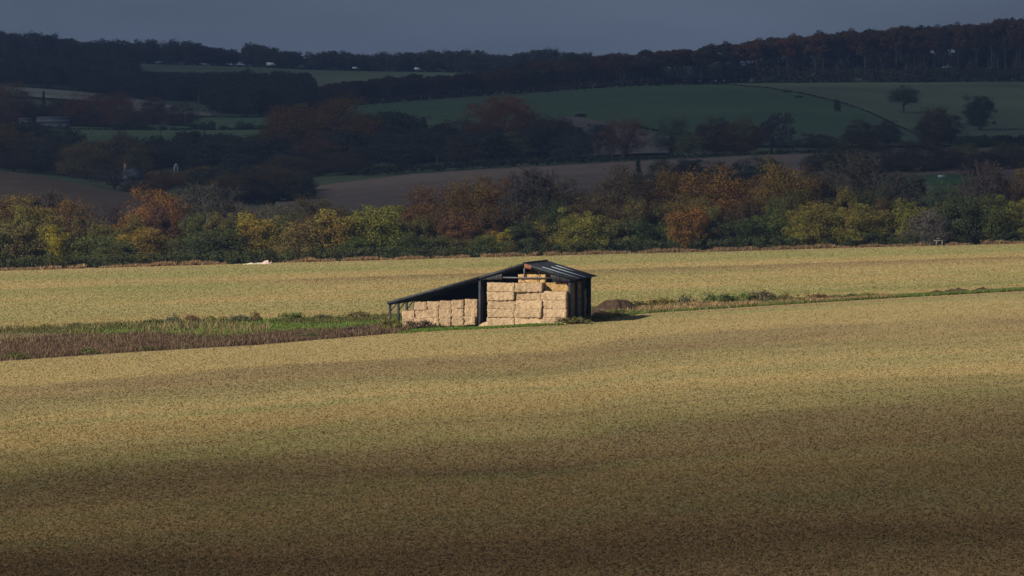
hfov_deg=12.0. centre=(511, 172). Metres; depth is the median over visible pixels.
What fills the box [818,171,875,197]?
tree
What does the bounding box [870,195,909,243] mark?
understorey shrub
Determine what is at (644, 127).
hedge
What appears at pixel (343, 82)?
ridge beech
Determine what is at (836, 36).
ridge beech
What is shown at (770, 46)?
ridge beech
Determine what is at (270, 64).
white van
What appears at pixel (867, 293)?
bramble
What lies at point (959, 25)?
ridge beech
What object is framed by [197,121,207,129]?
hedgerow shrub
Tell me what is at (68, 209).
autumn tree
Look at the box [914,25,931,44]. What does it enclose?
ridge beech
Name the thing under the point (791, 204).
understorey shrub
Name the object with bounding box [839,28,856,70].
ridge beech
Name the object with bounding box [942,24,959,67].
ridge beech
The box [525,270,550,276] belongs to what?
straw bale
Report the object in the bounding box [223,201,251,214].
tree
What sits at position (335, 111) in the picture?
autumn tree
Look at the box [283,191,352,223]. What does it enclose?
autumn tree
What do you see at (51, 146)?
autumn tree
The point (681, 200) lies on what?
understorey shrub
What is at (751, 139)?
autumn tree
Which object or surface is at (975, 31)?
ridge beech
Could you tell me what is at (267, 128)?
autumn tree
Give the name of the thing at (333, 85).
ridge beech
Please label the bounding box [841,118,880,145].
autumn tree
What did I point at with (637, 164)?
conifer tree
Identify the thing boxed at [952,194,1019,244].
bush
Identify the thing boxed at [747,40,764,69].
ridge beech
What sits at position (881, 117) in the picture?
hedge
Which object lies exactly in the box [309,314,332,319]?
bramble
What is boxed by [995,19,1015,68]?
ridge beech
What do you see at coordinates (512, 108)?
autumn tree
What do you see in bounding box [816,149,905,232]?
bare tree
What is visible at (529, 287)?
straw bale
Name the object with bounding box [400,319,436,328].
bramble
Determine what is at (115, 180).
autumn tree
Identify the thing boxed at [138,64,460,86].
hilltop field
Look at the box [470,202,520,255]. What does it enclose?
understorey shrub
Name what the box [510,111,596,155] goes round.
autumn tree
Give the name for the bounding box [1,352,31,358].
bramble
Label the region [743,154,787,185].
autumn tree
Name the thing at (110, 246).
bush
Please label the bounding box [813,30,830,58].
ridge beech
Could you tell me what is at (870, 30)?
ridge beech
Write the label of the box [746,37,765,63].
ridge beech
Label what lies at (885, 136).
autumn tree
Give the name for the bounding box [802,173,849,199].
tree
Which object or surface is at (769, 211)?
understorey shrub
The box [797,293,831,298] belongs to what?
bramble
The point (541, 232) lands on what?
bush
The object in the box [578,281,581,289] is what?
straw bale
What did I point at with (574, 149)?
autumn tree
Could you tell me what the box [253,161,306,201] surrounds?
autumn tree
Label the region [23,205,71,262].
understorey shrub
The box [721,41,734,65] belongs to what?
ridge beech
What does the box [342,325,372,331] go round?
bramble
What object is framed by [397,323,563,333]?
grass strip
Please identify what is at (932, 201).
autumn tree
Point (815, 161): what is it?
autumn tree
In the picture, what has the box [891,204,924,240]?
understorey shrub
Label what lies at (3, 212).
autumn tree
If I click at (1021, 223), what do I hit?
bush
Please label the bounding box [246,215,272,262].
understorey shrub
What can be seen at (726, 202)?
autumn tree
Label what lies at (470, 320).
straw bale
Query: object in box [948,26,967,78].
ridge beech
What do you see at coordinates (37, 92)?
stubble hill
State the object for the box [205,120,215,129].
hedgerow shrub
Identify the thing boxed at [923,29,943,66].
ridge beech
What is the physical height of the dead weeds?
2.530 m
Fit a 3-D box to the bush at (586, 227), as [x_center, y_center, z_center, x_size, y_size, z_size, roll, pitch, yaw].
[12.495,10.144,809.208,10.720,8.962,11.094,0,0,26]
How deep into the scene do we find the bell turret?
1371.36 m
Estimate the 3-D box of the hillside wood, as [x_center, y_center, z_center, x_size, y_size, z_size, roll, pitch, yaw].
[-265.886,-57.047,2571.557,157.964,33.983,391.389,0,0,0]
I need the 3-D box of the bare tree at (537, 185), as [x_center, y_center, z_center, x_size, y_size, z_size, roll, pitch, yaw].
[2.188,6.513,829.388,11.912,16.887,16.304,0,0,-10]
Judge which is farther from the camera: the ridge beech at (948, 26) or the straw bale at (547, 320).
the ridge beech at (948, 26)
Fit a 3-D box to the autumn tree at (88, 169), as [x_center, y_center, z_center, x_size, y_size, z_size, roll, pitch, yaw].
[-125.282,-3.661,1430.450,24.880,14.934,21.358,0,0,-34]
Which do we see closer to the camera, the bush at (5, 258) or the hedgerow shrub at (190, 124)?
the bush at (5, 258)
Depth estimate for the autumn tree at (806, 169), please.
834.78 m
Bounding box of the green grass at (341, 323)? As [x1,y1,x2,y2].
[63,314,401,337]
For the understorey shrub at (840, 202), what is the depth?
815.31 m
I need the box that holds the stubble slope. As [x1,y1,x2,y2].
[125,97,210,115]
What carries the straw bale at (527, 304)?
on the straw bale at (528, 313)
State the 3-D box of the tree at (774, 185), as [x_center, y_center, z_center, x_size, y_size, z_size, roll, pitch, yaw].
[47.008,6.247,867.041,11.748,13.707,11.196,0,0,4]
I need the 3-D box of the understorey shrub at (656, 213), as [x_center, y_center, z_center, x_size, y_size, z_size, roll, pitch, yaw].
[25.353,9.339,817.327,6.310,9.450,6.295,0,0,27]
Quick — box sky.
[0,0,1023,67]
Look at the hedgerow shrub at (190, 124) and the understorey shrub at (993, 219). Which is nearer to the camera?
the understorey shrub at (993, 219)
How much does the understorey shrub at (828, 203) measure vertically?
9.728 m
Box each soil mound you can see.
[591,310,602,314]
[593,299,636,310]
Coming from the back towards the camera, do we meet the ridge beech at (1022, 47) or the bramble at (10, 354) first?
the ridge beech at (1022, 47)
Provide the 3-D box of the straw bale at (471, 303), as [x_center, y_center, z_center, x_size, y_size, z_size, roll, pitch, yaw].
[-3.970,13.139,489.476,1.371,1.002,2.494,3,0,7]
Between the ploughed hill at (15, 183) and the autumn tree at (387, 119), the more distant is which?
the autumn tree at (387, 119)
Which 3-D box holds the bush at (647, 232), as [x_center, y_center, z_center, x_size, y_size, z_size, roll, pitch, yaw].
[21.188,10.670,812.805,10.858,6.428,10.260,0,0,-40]
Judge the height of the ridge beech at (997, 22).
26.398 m
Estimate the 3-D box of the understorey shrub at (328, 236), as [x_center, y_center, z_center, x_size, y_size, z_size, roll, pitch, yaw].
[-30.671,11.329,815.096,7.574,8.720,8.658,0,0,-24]
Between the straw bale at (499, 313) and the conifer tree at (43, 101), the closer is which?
the straw bale at (499, 313)
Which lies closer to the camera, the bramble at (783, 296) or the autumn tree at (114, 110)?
the bramble at (783, 296)
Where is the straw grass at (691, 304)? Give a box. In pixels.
[593,294,896,316]
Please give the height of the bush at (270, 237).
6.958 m
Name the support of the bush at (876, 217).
on the ground at (328, 177)
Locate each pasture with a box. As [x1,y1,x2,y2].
[194,85,1007,144]
[725,82,1023,138]
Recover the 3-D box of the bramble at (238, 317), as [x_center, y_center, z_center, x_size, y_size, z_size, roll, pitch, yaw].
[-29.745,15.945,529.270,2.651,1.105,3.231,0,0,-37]
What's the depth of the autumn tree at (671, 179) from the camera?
849.05 m
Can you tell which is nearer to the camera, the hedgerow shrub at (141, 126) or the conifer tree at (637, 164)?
the conifer tree at (637, 164)
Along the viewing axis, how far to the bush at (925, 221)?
807.72 m
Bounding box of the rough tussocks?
[0,296,824,336]
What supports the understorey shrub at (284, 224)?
on the ground at (328, 177)
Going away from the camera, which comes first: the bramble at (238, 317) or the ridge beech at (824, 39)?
the bramble at (238, 317)
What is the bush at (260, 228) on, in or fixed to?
on the ground at (328, 177)
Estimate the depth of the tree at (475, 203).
860.83 m
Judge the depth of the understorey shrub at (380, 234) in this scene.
813.23 m
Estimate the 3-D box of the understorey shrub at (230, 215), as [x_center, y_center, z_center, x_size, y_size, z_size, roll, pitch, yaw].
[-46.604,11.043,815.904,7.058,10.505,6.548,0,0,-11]
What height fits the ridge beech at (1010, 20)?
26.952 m
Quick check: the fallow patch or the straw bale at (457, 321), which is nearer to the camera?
the straw bale at (457, 321)
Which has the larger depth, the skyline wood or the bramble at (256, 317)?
the skyline wood
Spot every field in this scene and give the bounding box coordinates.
[0,243,1023,326]
[0,291,1023,575]
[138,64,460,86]
[275,147,1023,222]
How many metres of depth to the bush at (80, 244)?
812.00 m
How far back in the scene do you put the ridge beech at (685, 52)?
2281.13 m
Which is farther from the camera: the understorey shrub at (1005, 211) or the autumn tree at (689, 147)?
the autumn tree at (689, 147)
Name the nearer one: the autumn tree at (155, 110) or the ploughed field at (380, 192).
the ploughed field at (380, 192)
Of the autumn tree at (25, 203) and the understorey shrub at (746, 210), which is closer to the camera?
the understorey shrub at (746, 210)
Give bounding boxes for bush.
[0,219,52,266]
[0,229,25,266]
[34,224,73,266]
[46,227,110,266]
[87,235,142,264]
[112,226,169,262]
[139,246,170,263]
[159,238,184,260]
[162,230,224,263]
[186,224,254,263]
[228,212,277,262]
[256,225,286,262]
[264,215,329,262]
[305,208,366,258]
[330,235,379,258]
[341,205,411,257]
[376,223,415,256]
[392,232,440,258]
[420,234,470,255]
[440,214,492,254]
[464,234,500,257]
[483,228,515,252]
[496,220,552,252]
[532,213,567,255]
[548,207,610,251]
[580,218,638,250]
[621,218,672,251]
[641,223,681,247]
[662,203,722,249]
[685,221,740,248]
[714,216,775,248]
[745,209,801,247]
[781,200,843,246]
[823,203,870,247]
[833,98,841,111]
[854,203,899,244]
[873,198,930,243]
[897,207,956,245]
[930,192,998,242]
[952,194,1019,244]
[996,194,1023,240]
[1016,207,1023,240]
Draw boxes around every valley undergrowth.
[0,110,432,201]
[385,120,592,166]
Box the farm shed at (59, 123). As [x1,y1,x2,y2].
[36,117,70,129]
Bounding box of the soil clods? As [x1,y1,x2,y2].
[945,288,966,291]
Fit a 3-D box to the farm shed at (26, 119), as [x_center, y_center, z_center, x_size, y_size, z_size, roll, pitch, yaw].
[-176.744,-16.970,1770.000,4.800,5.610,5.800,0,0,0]
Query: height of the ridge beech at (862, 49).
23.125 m
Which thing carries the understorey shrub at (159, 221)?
on the ground at (328, 177)
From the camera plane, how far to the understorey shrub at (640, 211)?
814.12 m
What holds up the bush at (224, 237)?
on the ground at (328, 177)
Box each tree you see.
[0,78,41,125]
[0,197,13,226]
[1,193,55,262]
[17,99,49,122]
[20,140,80,170]
[20,187,85,227]
[39,91,46,115]
[44,96,76,124]
[47,107,88,126]
[49,135,132,178]
[49,196,96,232]
[52,92,113,126]
[80,199,126,228]
[83,169,144,189]
[90,90,149,127]
[98,215,146,237]
[101,130,138,164]
[113,183,195,237]
[116,180,158,191]
[118,139,156,177]
[139,95,167,124]
[143,168,178,193]
[144,142,186,175]
[156,102,200,125]
[163,171,191,187]
[173,181,234,229]
[178,165,215,176]
[179,180,257,230]
[200,171,249,202]
[221,168,281,202]
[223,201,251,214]
[232,204,270,219]
[247,91,393,149]
[251,201,305,261]
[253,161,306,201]
[258,103,319,135]
[277,169,319,190]
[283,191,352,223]
[340,204,364,234]
[344,113,388,132]
[357,203,410,226]
[366,112,398,127]
[396,182,468,230]
[397,201,447,239]
[419,118,427,130]
[434,172,505,227]
[440,117,474,131]
[461,92,541,130]
[461,117,501,134]
[465,197,495,216]
[470,131,538,161]
[472,175,514,217]
[494,162,559,253]
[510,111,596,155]
[531,178,593,233]
[548,130,595,159]
[562,194,627,227]
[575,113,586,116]
[579,161,670,225]
[584,122,618,156]
[593,116,649,160]
[631,159,643,190]
[636,165,710,223]
[643,156,678,191]
[644,113,699,156]
[658,180,693,201]
[660,161,759,221]
[669,133,707,157]
[672,157,715,184]
[690,116,742,153]
[691,183,726,206]
[701,160,737,187]
[712,118,769,154]
[718,175,772,209]
[731,157,760,188]
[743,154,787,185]
[743,155,824,231]
[753,112,800,151]
[759,171,798,199]
[786,132,838,149]
[790,161,836,230]
[795,151,831,170]
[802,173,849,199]
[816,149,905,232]
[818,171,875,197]
[820,137,851,172]
[821,134,899,173]
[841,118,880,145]
[867,119,903,143]
[870,166,930,209]
[878,137,955,172]
[886,85,920,112]
[908,106,969,146]
[908,190,941,210]
[911,179,965,220]
[923,187,958,203]
[944,141,984,162]
[944,159,1018,244]
[951,136,997,147]
[953,161,1012,174]
[955,180,979,202]
[961,95,997,129]
[963,150,1016,168]
[981,139,1023,162]
[988,174,1023,221]
[1012,161,1023,194]
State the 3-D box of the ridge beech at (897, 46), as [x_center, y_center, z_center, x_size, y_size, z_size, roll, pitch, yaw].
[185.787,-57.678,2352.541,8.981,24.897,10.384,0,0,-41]
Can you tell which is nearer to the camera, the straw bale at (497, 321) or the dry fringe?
the straw bale at (497, 321)
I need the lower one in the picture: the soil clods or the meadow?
the soil clods
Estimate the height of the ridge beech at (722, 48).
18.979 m
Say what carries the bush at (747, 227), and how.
on the ground at (328, 177)
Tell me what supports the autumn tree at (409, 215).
on the ground at (328, 177)
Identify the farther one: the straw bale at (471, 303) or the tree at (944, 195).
the tree at (944, 195)
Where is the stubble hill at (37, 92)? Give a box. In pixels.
[3,87,95,100]
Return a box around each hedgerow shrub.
[110,123,124,129]
[129,122,145,129]
[143,125,153,129]
[187,122,199,129]
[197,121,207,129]
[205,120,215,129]
[234,120,245,129]
[244,122,255,129]
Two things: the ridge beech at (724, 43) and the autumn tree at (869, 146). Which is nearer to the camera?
the autumn tree at (869, 146)
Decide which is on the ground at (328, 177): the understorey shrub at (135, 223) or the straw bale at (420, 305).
the understorey shrub at (135, 223)
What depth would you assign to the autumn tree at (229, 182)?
1183.30 m
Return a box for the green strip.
[884,174,971,184]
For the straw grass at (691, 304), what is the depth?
523.12 m
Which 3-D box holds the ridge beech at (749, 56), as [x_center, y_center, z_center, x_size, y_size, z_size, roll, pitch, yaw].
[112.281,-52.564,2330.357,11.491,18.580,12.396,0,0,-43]
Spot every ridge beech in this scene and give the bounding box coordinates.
[322,82,344,94]
[337,81,355,104]
[345,80,369,104]
[404,73,423,93]
[432,75,451,96]
[564,55,581,88]
[587,57,610,83]
[591,55,611,80]
[606,53,627,84]
[609,54,637,86]
[622,53,652,82]
[636,49,654,84]
[650,53,673,84]
[661,49,684,84]
[673,49,692,84]
[684,52,705,84]
[697,44,719,83]
[713,44,733,83]
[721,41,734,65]
[728,44,744,82]
[737,44,756,74]
[739,41,759,63]
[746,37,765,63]
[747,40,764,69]
[761,41,777,70]
[763,37,775,65]
[764,39,782,74]
[775,36,801,65]
[775,37,788,63]
[782,45,802,77]
[787,33,803,65]
[795,37,812,75]
[805,34,822,76]
[810,33,836,68]
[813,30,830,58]
[827,34,846,69]
[831,32,848,60]
[835,33,856,72]
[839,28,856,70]
[843,32,863,70]
[854,32,875,70]
[859,29,877,58]
[866,31,885,68]
[871,31,892,74]
[885,28,906,72]
[891,25,909,69]
[891,27,917,75]
[902,33,926,68]
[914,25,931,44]
[915,29,933,64]
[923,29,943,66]
[931,24,943,67]
[932,26,955,70]
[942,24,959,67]
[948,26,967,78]
[951,21,968,68]
[959,24,975,65]
[965,23,989,63]
[977,24,997,67]
[985,19,998,69]
[989,24,1007,67]
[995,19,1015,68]
[1004,17,1017,70]
[1004,19,1023,60]
[1012,18,1023,68]
[1016,21,1023,48]
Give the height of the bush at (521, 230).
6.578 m
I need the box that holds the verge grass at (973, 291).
[591,287,1023,318]
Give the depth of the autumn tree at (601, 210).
820.59 m
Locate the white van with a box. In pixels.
[266,62,275,65]
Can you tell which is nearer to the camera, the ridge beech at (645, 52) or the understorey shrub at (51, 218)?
the understorey shrub at (51, 218)
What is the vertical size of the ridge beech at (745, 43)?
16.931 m
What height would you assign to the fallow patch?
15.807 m
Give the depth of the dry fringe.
800.92 m
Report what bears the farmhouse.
on the ground at (328, 177)
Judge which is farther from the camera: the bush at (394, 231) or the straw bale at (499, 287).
the bush at (394, 231)
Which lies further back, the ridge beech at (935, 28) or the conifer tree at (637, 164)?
the ridge beech at (935, 28)
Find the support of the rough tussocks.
on the verge
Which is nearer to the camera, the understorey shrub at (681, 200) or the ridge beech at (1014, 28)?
the understorey shrub at (681, 200)
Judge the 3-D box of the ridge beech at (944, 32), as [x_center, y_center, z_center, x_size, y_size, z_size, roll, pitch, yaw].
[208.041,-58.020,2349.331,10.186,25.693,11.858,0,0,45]
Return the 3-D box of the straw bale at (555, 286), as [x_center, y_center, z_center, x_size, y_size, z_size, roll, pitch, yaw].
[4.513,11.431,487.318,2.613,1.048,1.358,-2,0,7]
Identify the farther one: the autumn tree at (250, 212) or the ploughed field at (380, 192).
the ploughed field at (380, 192)
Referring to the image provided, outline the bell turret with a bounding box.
[173,163,178,181]
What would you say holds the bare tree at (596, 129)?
on the ground at (328, 177)
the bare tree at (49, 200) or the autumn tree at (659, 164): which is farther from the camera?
the autumn tree at (659, 164)
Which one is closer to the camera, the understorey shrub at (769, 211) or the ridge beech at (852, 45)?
the understorey shrub at (769, 211)
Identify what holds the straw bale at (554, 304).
on the straw bale at (553, 313)
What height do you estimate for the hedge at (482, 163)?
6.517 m
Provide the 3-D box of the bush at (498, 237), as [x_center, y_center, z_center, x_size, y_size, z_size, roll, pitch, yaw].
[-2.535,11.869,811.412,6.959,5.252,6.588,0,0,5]
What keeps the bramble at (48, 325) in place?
on the verge
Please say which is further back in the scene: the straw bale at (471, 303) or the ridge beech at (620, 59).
the ridge beech at (620, 59)
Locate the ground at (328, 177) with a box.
[0,63,1023,268]
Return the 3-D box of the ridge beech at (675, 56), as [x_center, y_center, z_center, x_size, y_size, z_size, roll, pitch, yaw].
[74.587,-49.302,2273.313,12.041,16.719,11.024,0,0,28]
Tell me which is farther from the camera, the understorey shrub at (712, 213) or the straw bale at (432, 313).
the understorey shrub at (712, 213)
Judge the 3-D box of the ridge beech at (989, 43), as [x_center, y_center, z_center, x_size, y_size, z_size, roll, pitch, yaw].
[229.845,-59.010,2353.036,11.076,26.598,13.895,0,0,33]
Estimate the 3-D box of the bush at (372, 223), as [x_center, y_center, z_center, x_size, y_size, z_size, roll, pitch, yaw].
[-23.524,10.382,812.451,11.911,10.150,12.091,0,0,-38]
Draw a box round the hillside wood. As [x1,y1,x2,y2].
[0,43,141,90]
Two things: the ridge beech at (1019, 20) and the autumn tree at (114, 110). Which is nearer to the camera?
the autumn tree at (114, 110)
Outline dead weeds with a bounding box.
[0,322,409,360]
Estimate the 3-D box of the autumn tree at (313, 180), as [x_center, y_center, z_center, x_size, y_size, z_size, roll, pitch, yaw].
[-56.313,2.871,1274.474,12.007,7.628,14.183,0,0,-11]
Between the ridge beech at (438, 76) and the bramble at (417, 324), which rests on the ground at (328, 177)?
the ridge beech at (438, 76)
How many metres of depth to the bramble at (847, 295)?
535.77 m
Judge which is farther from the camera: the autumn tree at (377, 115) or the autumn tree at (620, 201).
the autumn tree at (377, 115)
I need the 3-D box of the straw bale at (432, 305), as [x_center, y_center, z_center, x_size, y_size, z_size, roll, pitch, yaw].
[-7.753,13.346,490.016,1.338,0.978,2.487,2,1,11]
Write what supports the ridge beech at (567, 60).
on the ground at (328, 177)
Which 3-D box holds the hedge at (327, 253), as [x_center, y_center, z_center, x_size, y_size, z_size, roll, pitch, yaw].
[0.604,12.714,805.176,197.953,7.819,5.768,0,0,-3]
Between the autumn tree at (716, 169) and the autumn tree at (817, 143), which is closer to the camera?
the autumn tree at (716, 169)
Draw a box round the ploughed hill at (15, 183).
[0,170,274,224]
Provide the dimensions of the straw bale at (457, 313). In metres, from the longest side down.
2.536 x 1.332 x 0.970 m
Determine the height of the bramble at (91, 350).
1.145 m
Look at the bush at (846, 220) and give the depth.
808.78 m
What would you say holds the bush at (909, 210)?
on the ground at (328, 177)
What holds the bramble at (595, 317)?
on the verge
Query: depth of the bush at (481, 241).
808.03 m
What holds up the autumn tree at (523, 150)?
on the ground at (328, 177)
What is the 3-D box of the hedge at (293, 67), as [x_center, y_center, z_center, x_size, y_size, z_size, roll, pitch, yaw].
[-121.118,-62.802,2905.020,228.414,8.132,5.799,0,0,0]
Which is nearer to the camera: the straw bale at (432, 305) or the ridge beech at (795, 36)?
the straw bale at (432, 305)
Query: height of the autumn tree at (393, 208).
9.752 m
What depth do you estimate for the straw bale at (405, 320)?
488.98 m
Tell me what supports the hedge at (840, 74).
on the ground at (328, 177)
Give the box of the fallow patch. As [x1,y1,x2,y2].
[557,117,668,155]
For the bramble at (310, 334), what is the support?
on the verge
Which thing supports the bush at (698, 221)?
on the ground at (328, 177)
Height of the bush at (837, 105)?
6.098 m
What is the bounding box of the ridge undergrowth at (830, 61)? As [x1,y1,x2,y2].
[644,45,1023,82]
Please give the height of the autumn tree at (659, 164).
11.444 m
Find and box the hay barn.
[387,260,596,324]
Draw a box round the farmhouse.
[121,163,144,190]
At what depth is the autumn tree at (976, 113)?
1743.14 m
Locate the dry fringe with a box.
[0,239,1023,270]
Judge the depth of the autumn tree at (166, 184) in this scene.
1238.64 m
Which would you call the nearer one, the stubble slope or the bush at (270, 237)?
the bush at (270, 237)
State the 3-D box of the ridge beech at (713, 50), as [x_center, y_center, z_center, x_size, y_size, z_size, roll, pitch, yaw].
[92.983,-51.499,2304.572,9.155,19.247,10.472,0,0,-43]
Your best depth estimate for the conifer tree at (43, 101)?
1859.78 m
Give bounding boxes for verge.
[0,292,993,361]
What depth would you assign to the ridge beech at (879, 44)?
2351.74 m
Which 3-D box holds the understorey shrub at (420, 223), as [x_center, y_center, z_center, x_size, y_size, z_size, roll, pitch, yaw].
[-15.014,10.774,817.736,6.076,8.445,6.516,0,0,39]
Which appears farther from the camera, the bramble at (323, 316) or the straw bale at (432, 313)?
the bramble at (323, 316)
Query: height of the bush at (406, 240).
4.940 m
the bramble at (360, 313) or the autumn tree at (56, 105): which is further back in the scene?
the autumn tree at (56, 105)
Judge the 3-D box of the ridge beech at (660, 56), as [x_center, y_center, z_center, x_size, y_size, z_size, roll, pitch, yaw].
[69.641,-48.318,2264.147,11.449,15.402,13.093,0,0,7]
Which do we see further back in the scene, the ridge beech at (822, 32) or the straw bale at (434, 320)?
the ridge beech at (822, 32)
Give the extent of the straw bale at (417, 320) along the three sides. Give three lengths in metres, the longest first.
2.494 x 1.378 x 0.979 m
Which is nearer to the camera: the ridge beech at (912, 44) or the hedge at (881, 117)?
the hedge at (881, 117)
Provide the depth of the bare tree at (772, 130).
1440.71 m
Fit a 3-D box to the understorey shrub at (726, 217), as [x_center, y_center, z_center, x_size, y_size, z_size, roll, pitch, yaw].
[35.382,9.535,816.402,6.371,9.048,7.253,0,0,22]
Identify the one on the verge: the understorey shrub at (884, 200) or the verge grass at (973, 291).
the verge grass at (973, 291)
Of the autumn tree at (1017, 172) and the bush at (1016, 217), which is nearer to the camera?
the bush at (1016, 217)
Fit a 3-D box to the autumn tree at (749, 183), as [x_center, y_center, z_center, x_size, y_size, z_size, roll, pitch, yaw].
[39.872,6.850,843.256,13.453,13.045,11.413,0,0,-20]
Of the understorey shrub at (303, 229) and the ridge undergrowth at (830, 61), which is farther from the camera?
the ridge undergrowth at (830, 61)
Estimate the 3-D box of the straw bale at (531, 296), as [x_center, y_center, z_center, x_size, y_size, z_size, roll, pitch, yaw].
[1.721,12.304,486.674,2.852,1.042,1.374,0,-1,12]
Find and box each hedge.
[0,229,1023,268]
[64,127,264,129]
[138,61,490,73]
[357,77,659,104]
[357,154,616,174]
[614,149,831,160]
[632,125,688,136]
[654,74,749,84]
[724,83,916,134]
[752,65,1023,82]
[947,134,1023,145]
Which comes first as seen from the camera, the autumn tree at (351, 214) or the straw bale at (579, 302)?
the straw bale at (579, 302)
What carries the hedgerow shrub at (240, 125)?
on the meadow
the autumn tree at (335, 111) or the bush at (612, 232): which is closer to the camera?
the bush at (612, 232)
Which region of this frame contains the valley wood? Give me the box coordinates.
[73,68,323,117]
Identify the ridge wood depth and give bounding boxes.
[327,51,640,100]
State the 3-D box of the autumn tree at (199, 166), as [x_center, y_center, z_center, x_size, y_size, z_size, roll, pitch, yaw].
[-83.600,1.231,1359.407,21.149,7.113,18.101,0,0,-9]
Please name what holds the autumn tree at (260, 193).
on the ground at (328, 177)
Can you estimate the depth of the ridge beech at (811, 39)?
2349.51 m
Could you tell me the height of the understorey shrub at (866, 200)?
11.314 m
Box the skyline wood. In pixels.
[0,30,642,71]
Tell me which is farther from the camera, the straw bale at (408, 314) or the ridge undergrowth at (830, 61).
the ridge undergrowth at (830, 61)
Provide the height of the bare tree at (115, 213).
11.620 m
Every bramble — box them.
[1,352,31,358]
[28,323,54,329]
[78,345,98,354]
[104,321,133,325]
[137,346,162,350]
[139,318,165,323]
[164,313,180,322]
[177,314,199,322]
[204,316,223,321]
[226,314,251,321]
[250,309,261,320]
[274,311,310,319]
[296,332,317,337]
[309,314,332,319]
[337,310,370,317]
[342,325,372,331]
[378,314,405,328]
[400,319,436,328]
[552,316,592,324]
[583,311,612,321]
[604,309,627,312]
[631,301,650,305]
[646,297,677,304]
[674,293,708,302]
[697,292,736,301]
[729,293,754,301]
[737,289,777,300]
[775,291,799,298]
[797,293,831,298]
[830,293,863,296]
[855,292,879,295]
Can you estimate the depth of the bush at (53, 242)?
811.96 m
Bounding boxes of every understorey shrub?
[0,218,16,266]
[12,204,39,266]
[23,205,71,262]
[53,219,86,266]
[70,216,113,259]
[93,225,140,262]
[123,213,149,249]
[144,202,183,252]
[173,212,205,248]
[197,211,229,262]
[219,208,251,262]
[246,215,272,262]
[262,213,303,261]
[294,217,313,253]
[307,216,341,260]
[360,221,394,256]
[385,218,409,235]
[407,212,440,245]
[426,206,465,250]
[451,207,478,256]
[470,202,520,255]
[503,197,535,251]
[518,206,551,255]
[536,197,571,251]
[567,203,603,251]
[598,208,629,249]
[618,196,653,252]
[647,201,675,240]
[663,192,690,237]
[689,194,721,248]
[712,203,738,239]
[731,193,768,235]
[762,196,787,244]
[771,188,810,246]
[808,196,845,242]
[833,185,860,233]
[847,186,891,229]
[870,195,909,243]
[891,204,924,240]
[927,198,953,230]
[956,210,985,242]
[975,197,1001,235]
[991,194,1018,240]
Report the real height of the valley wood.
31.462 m
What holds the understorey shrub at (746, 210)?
on the ground at (328, 177)
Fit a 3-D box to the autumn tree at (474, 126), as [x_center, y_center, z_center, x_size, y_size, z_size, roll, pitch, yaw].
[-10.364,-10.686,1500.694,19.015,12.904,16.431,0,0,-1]
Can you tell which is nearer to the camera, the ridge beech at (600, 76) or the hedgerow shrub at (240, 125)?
the hedgerow shrub at (240, 125)
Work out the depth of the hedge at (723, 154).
1404.42 m
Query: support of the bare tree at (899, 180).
on the ground at (328, 177)
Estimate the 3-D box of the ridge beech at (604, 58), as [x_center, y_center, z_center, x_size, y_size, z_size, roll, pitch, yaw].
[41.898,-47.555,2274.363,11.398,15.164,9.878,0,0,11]
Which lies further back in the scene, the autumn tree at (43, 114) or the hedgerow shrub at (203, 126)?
the autumn tree at (43, 114)
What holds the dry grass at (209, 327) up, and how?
on the verge
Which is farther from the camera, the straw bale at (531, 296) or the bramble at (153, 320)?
the bramble at (153, 320)
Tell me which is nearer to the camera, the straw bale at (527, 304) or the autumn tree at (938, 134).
the straw bale at (527, 304)
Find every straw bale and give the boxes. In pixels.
[402,310,414,319]
[402,319,414,325]
[414,301,426,310]
[414,318,425,325]
[415,310,426,318]
[426,309,438,317]
[426,318,438,325]
[427,301,439,310]
[438,317,452,326]
[439,300,451,308]
[439,309,451,317]
[451,299,464,308]
[451,308,464,316]
[451,317,465,325]
[463,316,478,324]
[464,298,478,307]
[464,307,478,316]
[487,282,514,291]
[487,292,514,300]
[487,300,515,308]
[487,309,514,317]
[487,317,514,325]
[514,282,543,291]
[514,292,541,300]
[514,308,541,317]
[515,300,542,308]
[515,317,542,324]
[518,274,546,283]
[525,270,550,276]
[541,291,567,300]
[541,317,566,323]
[542,300,567,308]
[542,309,567,317]
[544,282,567,290]
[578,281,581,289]
[578,298,581,306]
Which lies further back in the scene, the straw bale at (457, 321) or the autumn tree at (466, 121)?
the autumn tree at (466, 121)
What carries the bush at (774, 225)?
on the ground at (328, 177)
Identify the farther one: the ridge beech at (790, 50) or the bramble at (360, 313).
the ridge beech at (790, 50)
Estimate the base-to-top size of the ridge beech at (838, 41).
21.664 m
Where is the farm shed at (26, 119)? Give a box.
[18,118,32,124]
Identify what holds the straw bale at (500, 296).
on the straw bale at (508, 304)
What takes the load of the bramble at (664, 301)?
on the verge
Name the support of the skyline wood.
on the ground at (328, 177)
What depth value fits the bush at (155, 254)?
811.15 m
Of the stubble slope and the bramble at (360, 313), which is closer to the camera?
the bramble at (360, 313)
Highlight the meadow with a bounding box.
[46,118,276,141]
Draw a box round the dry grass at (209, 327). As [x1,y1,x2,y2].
[0,315,271,342]
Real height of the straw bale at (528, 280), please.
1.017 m
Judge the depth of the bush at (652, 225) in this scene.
813.31 m
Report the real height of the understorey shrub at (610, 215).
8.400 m

